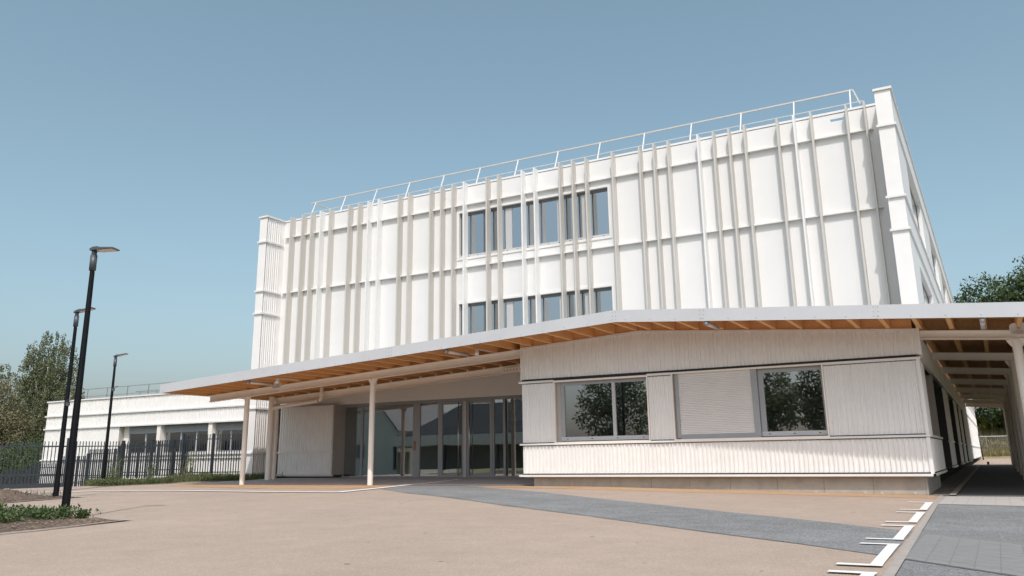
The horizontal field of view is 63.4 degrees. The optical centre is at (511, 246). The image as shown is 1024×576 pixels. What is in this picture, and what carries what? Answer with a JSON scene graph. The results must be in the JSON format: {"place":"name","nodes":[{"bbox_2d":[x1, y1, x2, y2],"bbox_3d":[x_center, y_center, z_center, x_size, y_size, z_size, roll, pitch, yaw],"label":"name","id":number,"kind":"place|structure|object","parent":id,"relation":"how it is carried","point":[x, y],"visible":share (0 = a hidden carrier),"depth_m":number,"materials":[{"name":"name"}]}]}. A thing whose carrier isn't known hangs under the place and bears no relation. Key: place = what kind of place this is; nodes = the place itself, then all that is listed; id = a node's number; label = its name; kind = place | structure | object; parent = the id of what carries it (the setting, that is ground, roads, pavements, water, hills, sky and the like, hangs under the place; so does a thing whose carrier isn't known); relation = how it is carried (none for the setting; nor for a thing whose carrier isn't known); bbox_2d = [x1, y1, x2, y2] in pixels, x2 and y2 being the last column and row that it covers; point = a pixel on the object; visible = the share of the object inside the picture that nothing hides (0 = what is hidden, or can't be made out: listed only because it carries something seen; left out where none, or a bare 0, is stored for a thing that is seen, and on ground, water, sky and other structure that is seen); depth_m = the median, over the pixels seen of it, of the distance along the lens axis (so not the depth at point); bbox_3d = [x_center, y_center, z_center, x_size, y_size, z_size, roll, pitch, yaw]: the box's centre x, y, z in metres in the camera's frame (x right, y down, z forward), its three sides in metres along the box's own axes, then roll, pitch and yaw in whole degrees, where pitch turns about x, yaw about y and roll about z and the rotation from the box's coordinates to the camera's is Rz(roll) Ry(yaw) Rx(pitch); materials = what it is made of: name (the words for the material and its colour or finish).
{"place":"outdoors","nodes":[
{"label":"outdoors","id":0,"kind":"place"},
{"bbox_2d":[9,459,979,575],"bbox_3d":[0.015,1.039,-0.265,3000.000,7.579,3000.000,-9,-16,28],"label":"ground","id":1,"kind":"structure","parent":0,"point":[949,473],"depth_m":33.60,"materials":[{"name":"grey concrete"}]},
{"bbox_2d":[0,363,31,458],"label":"leafy tree","id":2,"kind":"object","parent":1,"relation":"on","point":[2,376],"visible":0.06,"depth_m":72.05,"materials":[{"name":"green plant"}]},
{"bbox_2d":[0,375,42,463],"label":"maple tree","id":3,"kind":"object","parent":1,"relation":"on","point":[5,422],"visible":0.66,"depth_m":64.61,"materials":[{"name":"green plant"}]},
{"bbox_2d":[0,435,43,483],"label":"hedge tree","id":4,"kind":"object","parent":1,"relation":"on","point":[22,458],"visible":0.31,"depth_m":59.14,"materials":[{"name":"green plant"}]},
{"bbox_2d":[0,489,78,502],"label":"soil patch","id":5,"kind":"object","parent":1,"relation":"on","point":[10,495],"visible":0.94,"depth_m":21.85,"materials":[{"name":"brown soil"}]},
{"bbox_2d":[4,489,60,495],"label":"ground cover plants","id":6,"kind":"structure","parent":5,"relation":"on","point":[26,492],"depth_m":22.43,"materials":[{"name":"green plant"}]},
{"bbox_2d":[4,331,84,461],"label":"birch tree","id":7,"kind":"object","parent":1,"relation":"on","point":[46,384],"visible":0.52,"depth_m":69.71,"materials":[{"name":"green plant"}]},
{"bbox_2d":[0,515,120,532],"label":"soil bed","id":8,"kind":"object","parent":1,"relation":"on","point":[33,525],"visible":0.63,"depth_m":13.58,"materials":[{"name":"brown soil"}]},
{"bbox_2d":[0,502,6,514],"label":"leafy weed","id":9,"kind":"object","parent":8,"relation":"on","point":[2,506],"visible":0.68,"depth_m":14.78,"materials":[{"name":"green plant"}]},
{"bbox_2d":[2,495,90,527],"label":"stones","id":10,"kind":"object","parent":8,"relation":"on","point":[45,523],"visible":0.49,"depth_m":13.63,"materials":[{"name":"grey stone"}]},
{"bbox_2d":[0,503,100,523],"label":"weed cover","id":11,"kind":"object","parent":8,"relation":"on","point":[45,512],"visible":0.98,"depth_m":14.30,"materials":[{"name":"green plant"}]},
{"bbox_2d":[73,508,91,518],"bbox_3d":[-7.412,4.673,14.317,0.312,0.328,0.310,7,-16,-28],"label":"leafy weed","id":12,"kind":"object","parent":8,"relation":"on","point":[80,515],"visible":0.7,"depth_m":14.31,"materials":[{"name":"green plant"}]},
{"bbox_2d":[53,307,95,495],"bbox_3d":[-11.904,4.188,22.487,0.540,5.154,0.371,0,-14,-2],"label":"street lamp","id":13,"kind":"object","parent":1,"relation":"on","point":[62,433],"visible":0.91,"depth_m":22.41,"materials":[{"name":"grey metal"}]},
{"bbox_2d":[61,246,119,514],"bbox_3d":[-7.881,2.470,15.471,0.540,5.085,0.270,-2,-14,5],"label":"street lamp","id":14,"kind":"object","parent":1,"relation":"on","point":[67,486],"visible":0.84,"depth_m":15.43,"materials":[{"name":"grey metal"}]},
{"bbox_2d":[0,437,188,485],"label":"stepped fence","id":15,"kind":"object","parent":1,"relation":"on","point":[39,472],"visible":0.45,"depth_m":39.04,"materials":[{"name":"black metal"}]},
{"bbox_2d":[106,466,117,479],"bbox_3d":[-15.812,9.042,32.742,0.432,0.774,0.407,-4,-15,11],"label":"tall weed","id":16,"kind":"object","parent":1,"relation":"on","point":[112,475],"visible":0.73,"depth_m":32.74,"materials":[{"name":"green plant"}]},
{"bbox_2d":[101,353,127,478],"bbox_3d":[-16.014,6.908,33.334,0.540,5.254,0.371,0,-14,-2],"label":"street lamp","id":17,"kind":"object","parent":1,"relation":"on","point":[108,423],"visible":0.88,"depth_m":33.34,"materials":[{"name":"grey metal"}]},
{"bbox_2d":[107,453,128,478],"bbox_3d":[-16.076,9.060,33.875,0.853,1.296,0.938,12,-19,-41],"label":"tall weed","id":18,"kind":"object","parent":1,"relation":"on","point":[117,468],"visible":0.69,"depth_m":33.93,"materials":[{"name":"green plant"}]},
{"bbox_2d":[72,441,175,486],"bbox_3d":[-16.669,9.293,35.395,4.313,2.002,0.134,9,-17,-35],"label":"picket fence","id":19,"kind":"object","parent":1,"relation":"on","point":[122,446],"visible":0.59,"depth_m":35.53,"materials":[{"name":"black metal"}]},
{"bbox_2d":[39,381,244,486],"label":"annex building","id":20,"kind":"structure","parent":1,"relation":"on","point":[150,417],"depth_m":41.23,"materials":[{"name":"beige paint"}]},
{"bbox_2d":[127,425,195,453],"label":"window","id":21,"kind":"structure","parent":20,"relation":"in","point":[136,433],"depth_m":41.59,"materials":[{"name":"grey glass"}]},
{"bbox_2d":[165,423,240,452],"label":"window","id":22,"kind":"structure","parent":20,"relation":"in","point":[173,432],"depth_m":39.99,"materials":[{"name":"grey glass"}]},
{"bbox_2d":[216,421,242,451],"bbox_3d":[-12.910,8.784,38.461,2.250,1.380,0.100,-9,-16,28],"label":"window","id":23,"kind":"structure","parent":20,"relation":"in","point":[236,427],"depth_m":38.60,"materials":[{"name":"grey glass"}]},
{"bbox_2d":[144,462,156,478],"bbox_3d":[-15.341,9.548,35.276,0.509,0.996,0.543,-1,-14,-1],"label":"tall weed","id":24,"kind":"object","parent":1,"relation":"on","point":[152,473],"visible":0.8,"depth_m":35.33,"materials":[{"name":"green plant"}]},
{"bbox_2d":[82,472,284,486],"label":"grass","id":25,"kind":"structure","parent":1,"relation":"on","point":[195,478],"depth_m":34.16,"materials":[{"name":"green plant"}]},
{"bbox_2d":[175,450,197,476],"bbox_3d":[-13.859,9.350,35.780,1.047,1.408,1.108,-9,-16,28],"label":"tall weed","id":26,"kind":"object","parent":1,"relation":"on","point":[190,469],"visible":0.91,"depth_m":35.66,"materials":[{"name":"green plant"}]},
{"bbox_2d":[180,433,241,475],"bbox_3d":[-13.067,9.146,36.172,2.991,1.972,0.129,-3,-14,10],"label":"picket fence","id":27,"kind":"object","parent":1,"relation":"on","point":[213,438],"visible":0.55,"depth_m":36.21,"materials":[{"name":"black metal"}]},
{"bbox_2d":[200,476,533,484],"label":"entrance slab","id":28,"kind":"structure","parent":1,"relation":"on","point":[417,480],"depth_m":30.26,"materials":[{"name":"grey concrete"}]},
{"bbox_2d":[290,484,533,485],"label":"slab kerb","id":29,"kind":"structure","parent":28,"relation":"on","point":[318,484],"depth_m":29.45,"materials":[{"name":"concrete"}]},
{"bbox_2d":[0,482,938,575],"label":"playground surface","id":30,"kind":"object","parent":1,"relation":"on","point":[216,531],"visible":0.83,"depth_m":10.85,"materials":[{"name":"beige concrete"}]},
{"bbox_2d":[0,438,68,488],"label":"sliding gate","id":31,"kind":"structure","parent":30,"relation":"on","point":[24,485],"depth_m":33.55,"materials":[{"name":"black metal"}]},
{"bbox_2d":[4,495,129,532],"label":"bed kerb","id":32,"kind":"structure","parent":30,"relation":"on","point":[73,525],"depth_m":13.81,"materials":[{"name":"concrete"}]},
{"bbox_2d":[7,480,238,490],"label":"grass kerb","id":33,"kind":"structure","parent":30,"relation":"on","point":[117,485],"depth_m":31.65,"materials":[{"name":"concrete"}]},
{"bbox_2d":[72,479,461,491],"bbox_3d":[-10.533,8.127,28.237,15.817,0.126,8.189,-6,-15,19],"label":"ground line","id":34,"kind":"object","parent":30,"relation":"on","point":[272,491],"visible":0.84,"depth_m":25.17,"materials":[{"name":"paint"}]},
{"bbox_2d":[170,484,937,497],"bbox_3d":[-2.341,7.293,24.832,26.940,0.168,3.440,-9,-16,28],"label":"ochre strip","id":35,"kind":"object","parent":30,"relation":"on","point":[563,487],"visible":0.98,"depth_m":22.80,"materials":[{"name":"concrete"}]},
{"bbox_2d":[828,502,931,575],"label":"measuring line","id":36,"kind":"object","parent":30,"relation":"on","point":[884,554],"visible":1,"depth_m":9.05,"materials":[{"name":"paint"}]},
{"bbox_2d":[160,302,1023,484],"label":"entrance canopy","id":37,"kind":"object","parent":1,"relation":"on","point":[985,368],"visible":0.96,"depth_m":26.19,"materials":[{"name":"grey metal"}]},
{"bbox_2d":[246,380,273,385],"bbox_3d":[-9.060,4.894,29.849,0.114,0.136,1.230,-9,-16,28],"label":"tube light","id":38,"kind":"object","parent":37,"relation":"attached to","point":[259,383],"visible":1,"depth_m":29.79,"materials":[{"name":"white plastic"}]},
{"bbox_2d":[271,383,280,387],"bbox_3d":[-8.711,5.137,30.894,0.370,0.270,0.355,-3,-14,7],"label":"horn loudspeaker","id":39,"kind":"object","parent":37,"relation":"attached to","point":[277,385],"visible":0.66,"depth_m":30.75,"materials":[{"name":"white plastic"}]},
{"bbox_2d":[275,378,297,383],"bbox_3d":[-7.936,4.752,29.254,0.130,0.221,1.084,-9,-16,28],"label":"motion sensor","id":40,"kind":"object","parent":37,"relation":"attached to","point":[277,381],"visible":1,"depth_m":28.85,"materials":[{"name":"white plastic"}]},
{"bbox_2d":[444,349,469,356],"bbox_3d":[-1.711,3.314,25.941,0.114,0.136,1.320,-9,-16,28],"label":"tube light","id":41,"kind":"object","parent":37,"relation":"attached to","point":[457,353],"visible":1,"depth_m":25.86,"materials":[{"name":"white plastic"}]},
{"bbox_2d":[475,349,491,355],"bbox_3d":[-0.873,3.310,25.770,0.130,0.221,0.984,-9,-16,28],"label":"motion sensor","id":42,"kind":"object","parent":37,"relation":"attached to","point":[476,352],"visible":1,"depth_m":25.41,"materials":[{"name":"white plastic"}]},
{"bbox_2d":[703,321,719,330],"bbox_3d":[5.282,2.075,21.915,0.114,0.136,1.120,-9,-16,28],"label":"tube light","id":43,"kind":"object","parent":37,"relation":"attached to","point":[714,326],"visible":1,"depth_m":21.79,"materials":[{"name":"white plastic"}]},
{"bbox_2d":[979,317,985,329],"bbox_3d":[10.760,1.753,18.964,0.114,0.136,1.420,-9,-16,28],"label":"tube light","id":44,"kind":"object","parent":37,"relation":"attached to","point":[982,323],"visible":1,"depth_m":18.68,"materials":[{"name":"white plastic"}]},
{"bbox_2d":[1009,323,1023,334],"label":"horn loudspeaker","id":45,"kind":"object","parent":37,"relation":"attached to","point":[1014,329],"visible":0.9,"depth_m":19.49,"materials":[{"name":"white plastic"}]},
{"bbox_2d":[245,85,981,477],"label":"school block","id":46,"kind":"structure","parent":1,"relation":"on","point":[811,209],"depth_m":31.94,"materials":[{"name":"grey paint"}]},
{"bbox_2d":[440,401,462,476],"bbox_3d":[-2.370,7.562,32.620,1.120,2.900,0.170,-9,-16,28],"label":"door","id":47,"kind":"structure","parent":46,"relation":"in","point":[459,402],"depth_m":32.67,"materials":[{"name":"grey metal"}]},
{"bbox_2d":[467,400,492,476],"bbox_3d":[-1.266,7.393,32.016,1.140,2.900,0.170,-9,-16,28],"label":"door","id":48,"kind":"structure","parent":46,"relation":"in","point":[477,401],"depth_m":32.02,"materials":[{"name":"grey metal"}]},
{"bbox_2d":[457,184,611,260],"bbox_3d":[0.757,-0.880,32.608,6.840,2.090,0.190,-9,-16,28],"label":"window","id":49,"kind":"structure","parent":46,"relation":"in","point":[600,199],"depth_m":32.46,"materials":[{"name":"glass"}]},
{"bbox_2d":[457,283,615,335],"bbox_3d":[0.809,2.822,31.666,6.840,2.110,0.190,-9,-16,28],"label":"window","id":50,"kind":"structure","parent":46,"relation":"in","point":[604,298],"depth_m":31.76,"materials":[{"name":"glass"}]},
{"bbox_2d":[909,185,919,231],"bbox_3d":[14.971,-1.369,31.022,0.050,1.950,6.200,-9,-16,28],"label":"side window","id":51,"kind":"structure","parent":46,"relation":"in","point":[914,207],"depth_m":32.62,"materials":[{"name":"grey metal"}]},
{"bbox_2d":[914,269,928,303],"bbox_3d":[14.751,2.262,29.605,0.050,2.020,6.300,-9,-16,28],"label":"side window","id":52,"kind":"structure","parent":46,"relation":"in","point":[926,299],"depth_m":30.91,"materials":[{"name":"grey metal"}]},
{"bbox_2d":[518,327,947,494],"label":"entrance pavilion","id":53,"kind":"structure","parent":1,"relation":"on","point":[829,410],"depth_m":22.75,"materials":[{"name":"grey"}]},
{"bbox_2d":[560,378,648,440],"bbox_3d":[2.718,4.798,24.411,2.800,1.730,0.088,-9,-16,28],"label":"window","id":54,"kind":"structure","parent":53,"relation":"in","point":[563,402],"depth_m":24.39,"materials":[{"name":"grey metal"}]},
{"bbox_2d":[757,366,827,435],"bbox_3d":[7.381,4.073,21.859,1.670,1.750,0.088,-9,-16,28],"label":"window","id":55,"kind":"structure","parent":53,"relation":"in","point":[765,432],"depth_m":21.99,"materials":[{"name":"grey metal"}]},
{"bbox_2d":[883,495,943,575],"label":"yard kerb","id":56,"kind":"structure","parent":1,"relation":"on","point":[895,564],"depth_m":9.20,"materials":[{"name":"concrete"}]},
{"bbox_2d":[930,465,977,495],"bbox_3d":[19.252,9.687,35.447,0.630,0.171,37.700,-9,-16,28],"label":"gravel strip","id":57,"kind":"object","parent":1,"relation":"on","point":[950,484],"visible":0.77,"depth_m":27.46,"materials":[{"name":"grey gravel"}]},
{"bbox_2d":[949,465,980,494],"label":"passage kerb","id":58,"kind":"structure","parent":1,"relation":"on","point":[961,485],"depth_m":26.11,"materials":[{"name":"concrete"}]},
{"bbox_2d":[980,436,1007,450],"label":"back fence","id":59,"kind":"object","parent":1,"relation":"on","point":[989,443],"visible":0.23,"depth_m":87.88,"materials":[{"name":"white metal"}]},
{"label":"utility pole","id":60,"kind":"object","parent":1,"relation":"on","visible":0},
{"bbox_2d":[0,397,64,411],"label":"overhead cable","id":61,"kind":"object","parent":60,"relation":"attached to","point":[33,404],"visible":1,"depth_m":55.64,"materials":[{"name":"grey plastic"}]},
{"bbox_2d":[0,0,1023,457],"label":"sky","id":62,"kind":"structure","parent":0,"point":[160,133],"materials":[{"name":"blue"}]},
{"bbox_2d":[385,485,911,556],"bbox_3d":[0.539,5.463,17.801,3.446,0.168,20.777,5,-15,-21],"label":"asphalt band","id":63,"kind":"object","parent":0,"point":[828,535],"visible":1,"depth_m":13.09,"materials":[{"name":"grey asphalt"}]},
{"bbox_2d":[896,504,1023,575],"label":"asphalt path","id":64,"kind":"structure","parent":0,"point":[1003,523],"depth_m":11.31,"materials":[{"name":"grey asphalt"}]},
{"bbox_2d":[905,532,1023,575],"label":"paver band","id":65,"kind":"object","parent":64,"relation":"on","point":[961,554],"visible":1,"depth_m":8.29,"materials":[{"name":"grey concrete"}]},
{"bbox_2d":[939,496,1023,505],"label":"passage paving","id":66,"kind":"structure","parent":64,"relation":"on","point":[987,500],"depth_m":17.21,"materials":[{"name":"grey concrete"}]},
{"bbox_2d":[956,465,1023,496],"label":"passage path","id":67,"kind":"structure","parent":0,"point":[997,480],"depth_m":25.76,"materials":[{"name":"concrete"}]},
{"bbox_2d":[973,458,1011,464],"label":"back yard","id":68,"kind":"structure","parent":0,"point":[999,461],"depth_m":62.37,"materials":[{"name":"beige concrete"}]},
{"bbox_2d":[978,434,983,459],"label":"leaning pole","id":69,"kind":"object","parent":68,"relation":"on","point":[980,446],"visible":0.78,"depth_m":71.55,"materials":[{"name":"white metal"}]},
{"bbox_2d":[978,426,1010,457],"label":"hill","id":70,"kind":"structure","parent":0,"point":[997,455],"depth_m":85.63,"materials":[{"name":"green plant"}]},
{"bbox_2d":[975,413,997,431],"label":"shrub","id":71,"kind":"object","parent":70,"relation":"on","point":[985,425],"visible":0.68,"depth_m":91.79,"materials":[{"name":"green plant"}]},
{"bbox_2d":[953,271,1022,431],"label":"broadleaf tree","id":72,"kind":"object","parent":70,"relation":"on","point":[994,412],"visible":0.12,"depth_m":93.39,"materials":[{"name":"green plant"}]},
{"bbox_2d":[992,255,1023,301],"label":"broadleaf tree","id":73,"kind":"object","parent":70,"relation":"on","point":[1019,279],"visible":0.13,"depth_m":94.15,"materials":[{"name":"green plant"}]}
]}

